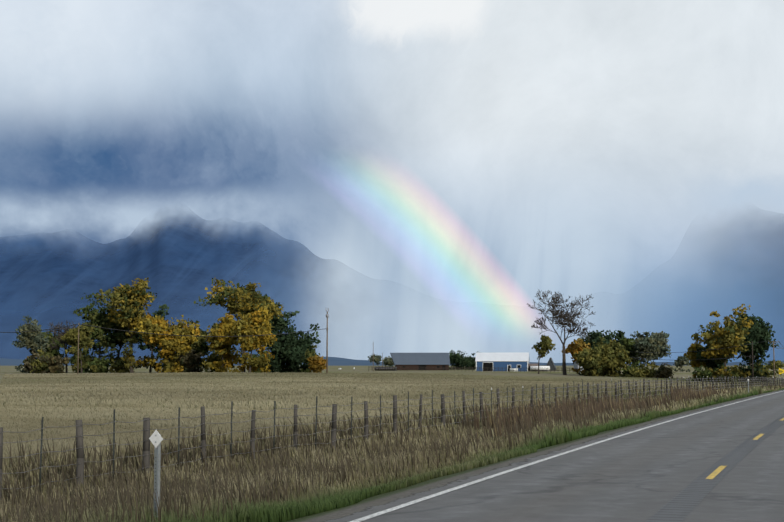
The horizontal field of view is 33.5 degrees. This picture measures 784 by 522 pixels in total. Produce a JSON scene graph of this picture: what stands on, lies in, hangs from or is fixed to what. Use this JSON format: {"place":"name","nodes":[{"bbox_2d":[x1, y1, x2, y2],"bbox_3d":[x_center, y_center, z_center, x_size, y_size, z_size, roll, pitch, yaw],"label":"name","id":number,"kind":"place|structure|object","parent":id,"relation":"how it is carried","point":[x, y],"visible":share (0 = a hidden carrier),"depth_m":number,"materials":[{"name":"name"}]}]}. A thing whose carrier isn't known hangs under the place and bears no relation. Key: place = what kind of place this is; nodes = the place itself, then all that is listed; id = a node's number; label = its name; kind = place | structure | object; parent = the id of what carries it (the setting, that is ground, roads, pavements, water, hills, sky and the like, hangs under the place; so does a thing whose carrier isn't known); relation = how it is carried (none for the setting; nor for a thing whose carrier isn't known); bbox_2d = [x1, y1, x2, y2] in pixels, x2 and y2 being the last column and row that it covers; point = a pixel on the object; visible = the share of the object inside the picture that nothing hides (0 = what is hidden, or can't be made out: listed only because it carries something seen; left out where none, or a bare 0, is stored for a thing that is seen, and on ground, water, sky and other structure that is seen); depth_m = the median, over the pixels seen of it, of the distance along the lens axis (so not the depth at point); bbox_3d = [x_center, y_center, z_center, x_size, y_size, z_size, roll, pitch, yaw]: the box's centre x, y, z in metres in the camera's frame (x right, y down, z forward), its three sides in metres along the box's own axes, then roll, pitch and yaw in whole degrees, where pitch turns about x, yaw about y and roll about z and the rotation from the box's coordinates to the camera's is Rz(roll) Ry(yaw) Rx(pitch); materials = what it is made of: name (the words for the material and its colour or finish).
{"place":"outdoors","nodes":[
{"label":"outdoors","id":0,"kind":"place"},
{"bbox_2d":[0,206,783,361],"bbox_3d":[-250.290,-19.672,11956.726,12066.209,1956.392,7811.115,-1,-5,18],"label":"mountain range","id":1,"kind":"structure","parent":0,"point":[179,263],"depth_m":12235.86,"materials":[{"name":"blue stone"}]},
{"bbox_2d":[0,366,783,521],"bbox_3d":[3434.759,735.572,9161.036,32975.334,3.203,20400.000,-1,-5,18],"label":"ground","id":2,"kind":"structure","parent":0,"point":[381,499],"depth_m":80.14,"materials":[{"name":"green plant"}]},
{"bbox_2d":[21,350,39,372],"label":"shrub","id":3,"kind":"object","parent":2,"relation":"on","point":[28,360],"visible":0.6,"depth_m":343.47,"materials":[{"name":"green plant"}]},
{"bbox_2d":[12,315,49,372],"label":"tree","id":4,"kind":"object","parent":2,"relation":"on","point":[34,340],"visible":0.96,"depth_m":352.35,"materials":[{"name":"green plant"}]},
{"bbox_2d":[30,348,55,372],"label":"shrub","id":5,"kind":"object","parent":2,"relation":"on","point":[41,367],"visible":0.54,"depth_m":329.87,"materials":[{"name":"green plant"}]},
{"bbox_2d":[38,332,66,369],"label":"tree","id":6,"kind":"object","parent":2,"relation":"on","point":[55,352],"visible":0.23,"depth_m":359.84,"materials":[{"name":"green plant"}]},
{"bbox_2d":[40,355,69,372],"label":"shrub","id":7,"kind":"object","parent":2,"relation":"on","point":[54,363],"visible":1,"depth_m":322.68,"materials":[{"name":"green plant"}]},
{"bbox_2d":[47,320,76,372],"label":"bare tree","id":8,"kind":"object","parent":2,"relation":"on","point":[60,333],"visible":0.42,"depth_m":337.00,"materials":[{"name":"green plant"}]},
{"bbox_2d":[60,322,96,372],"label":"tree","id":9,"kind":"object","parent":2,"relation":"on","point":[70,336],"visible":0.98,"depth_m":331.34,"materials":[{"name":"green plant"}]},
{"bbox_2d":[68,350,95,372],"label":"shrub","id":10,"kind":"object","parent":2,"relation":"on","point":[72,360],"visible":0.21,"depth_m":349.77,"materials":[{"name":"green plant"}]},
{"bbox_2d":[86,356,110,372],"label":"shrub","id":11,"kind":"object","parent":2,"relation":"on","point":[101,365],"visible":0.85,"depth_m":336.85,"materials":[{"name":"green plant"}]},
{"bbox_2d":[73,293,125,372],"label":"tree","id":12,"kind":"object","parent":2,"relation":"on","point":[101,336],"visible":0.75,"depth_m":339.35,"materials":[{"name":"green plant"}]},
{"bbox_2d":[102,310,137,372],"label":"tree","id":13,"kind":"object","parent":2,"relation":"on","point":[118,331],"visible":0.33,"depth_m":340.37,"materials":[{"name":"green plant"}]},
{"bbox_2d":[110,359,134,372],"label":"shrub","id":14,"kind":"object","parent":2,"relation":"on","point":[116,367],"visible":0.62,"depth_m":333.74,"materials":[{"name":"green plant"}]},
{"bbox_2d":[95,277,158,372],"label":"tree","id":15,"kind":"object","parent":2,"relation":"on","point":[133,300],"visible":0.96,"depth_m":329.49,"materials":[{"name":"green plant"}]},
{"bbox_2d":[134,304,168,372],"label":"tree","id":16,"kind":"object","parent":2,"relation":"on","point":[152,347],"visible":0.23,"depth_m":345.33,"materials":[{"name":"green plant"}]},
{"bbox_2d":[149,430,162,519],"bbox_3d":[-2.553,2.659,14.086,0.200,1.660,0.043,-3,-5,32],"label":"delineator","id":17,"kind":"object","parent":2,"relation":"on","point":[156,438],"visible":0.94,"depth_m":14.11,"materials":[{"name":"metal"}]},
{"bbox_2d":[134,313,199,372],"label":"tree","id":18,"kind":"object","parent":2,"relation":"on","point":[172,346],"visible":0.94,"depth_m":321.15,"materials":[{"name":"yellow plant"}]},
{"bbox_2d":[167,349,201,372],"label":"shrub","id":19,"kind":"object","parent":2,"relation":"on","point":[182,359],"visible":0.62,"depth_m":329.80,"materials":[{"name":"green plant"}]},
{"bbox_2d":[178,320,206,369],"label":"tree","id":20,"kind":"object","parent":2,"relation":"on","point":[195,344],"visible":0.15,"depth_m":339.55,"materials":[{"name":"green plant"}]},
{"bbox_2d":[186,352,205,371],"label":"shrub","id":21,"kind":"object","parent":2,"relation":"on","point":[198,359],"visible":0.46,"depth_m":337.03,"materials":[{"name":"green plant"}]},
{"bbox_2d":[192,328,213,371],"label":"tree","id":22,"kind":"object","parent":2,"relation":"on","point":[204,348],"visible":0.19,"depth_m":351.49,"materials":[{"name":"green plant"}]},
{"bbox_2d":[202,351,226,371],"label":"shrub","id":23,"kind":"object","parent":2,"relation":"on","point":[211,357],"visible":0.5,"depth_m":333.27,"materials":[{"name":"green plant"}]},
{"bbox_2d":[202,314,243,371],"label":"poplar tree","id":24,"kind":"object","parent":2,"relation":"on","point":[221,347],"visible":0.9,"depth_m":316.62,"materials":[{"name":"yellow plant"}]},
{"bbox_2d":[194,277,283,372],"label":"tree","id":25,"kind":"object","parent":2,"relation":"on","point":[249,299],"visible":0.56,"depth_m":331.19,"materials":[{"name":"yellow plant"}]},
{"bbox_2d":[227,300,277,372],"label":"poplar tree","id":26,"kind":"object","parent":2,"relation":"on","point":[249,325],"visible":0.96,"depth_m":311.25,"materials":[{"name":"yellow plant"}]},
{"bbox_2d":[242,351,271,372],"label":"shrub","id":27,"kind":"object","parent":2,"relation":"on","point":[255,355],"visible":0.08,"depth_m":330.60,"materials":[{"name":"green plant"}]},
{"bbox_2d":[261,294,299,372],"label":"tree","id":28,"kind":"object","parent":2,"relation":"on","point":[279,324],"visible":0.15,"depth_m":343.58,"materials":[{"name":"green plant"}]},
{"bbox_2d":[266,323,320,372],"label":"tree","id":29,"kind":"object","parent":2,"relation":"on","point":[289,349],"visible":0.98,"depth_m":343.07,"materials":[{"name":"green plant"}]},
{"bbox_2d":[295,343,319,372],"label":"tree","id":30,"kind":"object","parent":2,"relation":"on","point":[311,352],"visible":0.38,"depth_m":349.49,"materials":[{"name":"green plant"}]},
{"bbox_2d":[308,355,325,372],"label":"bush","id":31,"kind":"object","parent":2,"relation":"on","point":[316,364],"visible":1,"depth_m":338.25,"materials":[{"name":"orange plant"}]},
{"bbox_2d":[0,399,692,521],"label":"grass","id":32,"kind":"structure","parent":2,"relation":"on","point":[283,484],"depth_m":28.30,"materials":[{"name":"plant"}]},
{"bbox_2d":[368,354,381,364],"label":"tree","id":33,"kind":"object","parent":2,"relation":"on","point":[377,359],"visible":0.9,"depth_m":557.72,"materials":[{"name":"green plant"}]},
{"bbox_2d":[383,356,393,366],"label":"tree","id":34,"kind":"object","parent":2,"relation":"on","point":[388,361],"visible":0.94,"depth_m":596.01,"materials":[{"name":"green plant"}]},
{"bbox_2d":[0,372,783,416],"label":"field","id":35,"kind":"structure","parent":2,"relation":"on","point":[161,393],"depth_m":95.07,"materials":[{"name":"beige plant"}]},
{"bbox_2d":[0,375,783,498],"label":"fence","id":36,"kind":"object","parent":2,"relation":"on","point":[80,447],"visible":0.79,"depth_m":35.94,"materials":[{"name":"wood"}]},
{"bbox_2d":[0,308,783,383],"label":"power lines","id":37,"kind":"object","parent":2,"relation":"on","point":[327,315],"visible":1,"depth_m":284.24,"materials":[{"name":"brown wood"}]},
{"bbox_2d":[390,353,449,369],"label":"barn","id":38,"kind":"structure","parent":2,"relation":"on","point":[429,361],"depth_m":493.84,"materials":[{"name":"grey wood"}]},
{"bbox_2d":[338,366,549,370],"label":"farm clutter","id":39,"kind":"object","parent":2,"relation":"on","point":[395,368],"visible":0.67,"depth_m":441.57,"materials":[{"name":"white"}]},
{"bbox_2d":[449,350,469,369],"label":"tree","id":40,"kind":"object","parent":2,"relation":"on","point":[457,359],"visible":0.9,"depth_m":635.35,"materials":[{"name":"green plant"}]},
{"bbox_2d":[459,352,480,369],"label":"tree","id":41,"kind":"object","parent":2,"relation":"on","point":[472,363],"visible":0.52,"depth_m":644.24,"materials":[{"name":"green plant"}]},
{"bbox_2d":[368,366,583,372],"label":"corral fence","id":42,"kind":"object","parent":2,"relation":"on","point":[472,368],"visible":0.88,"depth_m":420.16,"materials":[{"name":"brown wood"}]},
{"bbox_2d":[475,352,529,370],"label":"blue shed","id":43,"kind":"structure","parent":2,"relation":"on","point":[502,361],"depth_m":447.05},
{"bbox_2d":[532,334,555,373],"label":"tree","id":44,"kind":"object","parent":2,"relation":"on","point":[546,345],"visible":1,"depth_m":368.81,"materials":[{"name":"green plant"}]},
{"bbox_2d":[546,357,556,369],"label":"conifer tree","id":45,"kind":"object","parent":2,"relation":"on","point":[550,363],"visible":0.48,"depth_m":474.63,"materials":[{"name":"grey"}]},
{"bbox_2d":[526,289,595,374],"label":"bare tree","id":46,"kind":"object","parent":2,"relation":"on","point":[567,321],"visible":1,"depth_m":349.20,"materials":[{"name":"brown plant"}]},
{"bbox_2d":[561,338,590,374],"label":"tree","id":47,"kind":"object","parent":2,"relation":"on","point":[572,348],"visible":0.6,"depth_m":358.43,"materials":[{"name":"orange plant"}]},
{"bbox_2d":[573,361,581,370],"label":"farm house","id":48,"kind":"structure","parent":2,"relation":"on","point":[576,366],"depth_m":474.47,"materials":[{"name":"grey"}]},
{"bbox_2d":[573,346,609,375],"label":"bush","id":49,"kind":"object","parent":2,"relation":"on","point":[590,361],"visible":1,"depth_m":339.91,"materials":[{"name":"green plant"}]},
{"bbox_2d":[461,383,724,440],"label":"tall grass","id":50,"kind":"structure","parent":2,"relation":"on","point":[592,404],"depth_m":55.88,"materials":[{"name":"plant"}]},
{"bbox_2d":[578,329,619,349],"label":"tree","id":51,"kind":"object","parent":2,"relation":"on","point":[595,337],"visible":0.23,"depth_m":367.91,"materials":[{"name":"green plant"}]},
{"bbox_2d":[593,336,632,376],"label":"tree","id":52,"kind":"object","parent":2,"relation":"on","point":[614,351],"visible":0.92,"depth_m":343.77,"materials":[{"name":"green plant"}]},
{"bbox_2d":[614,330,624,371],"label":"conifer tree","id":53,"kind":"object","parent":2,"relation":"on","point":[619,334],"visible":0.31,"depth_m":386.38,"materials":[{"name":"green plant"}]},
{"bbox_2d":[617,337,638,375],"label":"tree","id":54,"kind":"object","parent":2,"relation":"on","point":[629,346],"visible":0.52,"depth_m":375.07,"materials":[{"name":"green plant"}]},
{"bbox_2d":[621,361,641,373],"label":"shrub","id":55,"kind":"object","parent":2,"relation":"on","point":[632,366],"visible":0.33,"depth_m":359.82,"materials":[{"name":"green plant"}]},
{"bbox_2d":[625,367,645,377],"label":"shrub","id":56,"kind":"object","parent":2,"relation":"on","point":[636,372],"visible":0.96,"depth_m":356.44,"materials":[{"name":"green plant"}]},
{"bbox_2d":[639,363,658,377],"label":"shrub","id":57,"kind":"object","parent":2,"relation":"on","point":[649,373],"visible":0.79,"depth_m":359.08,"materials":[{"name":"green plant"}]},
{"bbox_2d":[630,330,670,374],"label":"willow tree","id":58,"kind":"object","parent":2,"relation":"on","point":[656,344],"visible":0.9,"depth_m":362.40,"materials":[{"name":"green plant"}]},
{"bbox_2d":[654,362,674,377],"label":"shrub","id":59,"kind":"object","parent":2,"relation":"on","point":[664,372],"visible":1,"depth_m":357.19,"materials":[{"name":"green plant"}]},
{"bbox_2d":[672,356,691,371],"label":"tree","id":60,"kind":"object","parent":2,"relation":"on","point":[681,361],"visible":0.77,"depth_m":514.62,"materials":[{"name":"green plant"}]},
{"bbox_2d":[683,343,708,369],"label":"poplar tree","id":61,"kind":"object","parent":2,"relation":"on","point":[695,362],"visible":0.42,"depth_m":324.29,"materials":[{"name":"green plant"}]},
{"bbox_2d":[690,365,714,381],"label":"shrub","id":62,"kind":"object","parent":2,"relation":"on","point":[697,371],"visible":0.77,"depth_m":313.63,"materials":[{"name":"green plant"}]},
{"bbox_2d":[693,345,729,375],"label":"tree","id":63,"kind":"object","parent":2,"relation":"on","point":[712,364],"visible":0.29,"depth_m":322.13,"materials":[{"name":"green plant"}]},
{"bbox_2d":[691,304,753,381],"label":"tree","id":64,"kind":"object","parent":2,"relation":"on","point":[730,334],"visible":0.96,"depth_m":313.02,"materials":[{"name":"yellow plant"}]},
{"bbox_2d":[713,365,738,381],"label":"shrub","id":65,"kind":"object","parent":2,"relation":"on","point":[729,370],"visible":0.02,"depth_m":321.40,"materials":[{"name":"green plant"}]},
{"bbox_2d":[734,312,778,381],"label":"tree","id":66,"kind":"object","parent":2,"relation":"on","point":[758,330],"visible":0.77,"depth_m":328.61,"materials":[{"name":"green plant"}]},
{"bbox_2d":[747,360,768,371],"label":"shrub","id":67,"kind":"object","parent":2,"relation":"on","point":[757,364],"depth_m":332.91,"materials":[{"name":"green plant"}]},
{"bbox_2d":[750,367,773,381],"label":"shrub","id":68,"kind":"object","parent":2,"relation":"on","point":[766,370],"visible":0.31,"depth_m":325.54,"materials":[{"name":"green plant"}]},
{"bbox_2d":[765,360,783,374],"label":"bush","id":69,"kind":"object","parent":2,"relation":"on","point":[778,364],"visible":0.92,"depth_m":512.45,"materials":[{"name":"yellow plant"}]},
{"bbox_2d":[0,356,783,365],"bbox_3d":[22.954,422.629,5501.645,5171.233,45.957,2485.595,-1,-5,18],"label":"valley hills","id":70,"kind":"structure","parent":0,"point":[335,361],"depth_m":5507.63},
{"bbox_2d":[0,0,783,362],"label":"sky","id":71,"kind":"structure","parent":0,"point":[469,156],"materials":[{"name":"grey"}]},
{"bbox_2d":[325,390,783,521],"bbox_3d":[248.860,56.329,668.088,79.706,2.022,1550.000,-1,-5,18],"label":"road","id":72,"kind":"structure","parent":0,"point":[644,475],"depth_m":21.41,"materials":[{"name":"grey asphalt"}]},
{"bbox_2d":[350,391,781,521],"bbox_3d":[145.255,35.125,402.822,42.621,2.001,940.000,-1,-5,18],"label":"road edge line","id":73,"kind":"object","parent":72,"relation":"on","point":[426,497],"depth_m":22.47,"materials":[{"name":"white paint"}]},
{"bbox_2d":[646,415,783,521],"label":"rumble strip marking","id":74,"kind":"object","parent":72,"relation":"on","point":[734,457],"depth_m":20.99,"materials":[{"name":"grey asphalt"}]},
{"bbox_2d":[706,418,783,478],"bbox_3d":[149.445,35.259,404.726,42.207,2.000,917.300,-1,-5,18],"label":"road marking dashes","id":75,"kind":"object","parent":72,"relation":"on","point":[719,469],"depth_m":23.75,"materials":[{"name":"yellow paint"}]}
]}

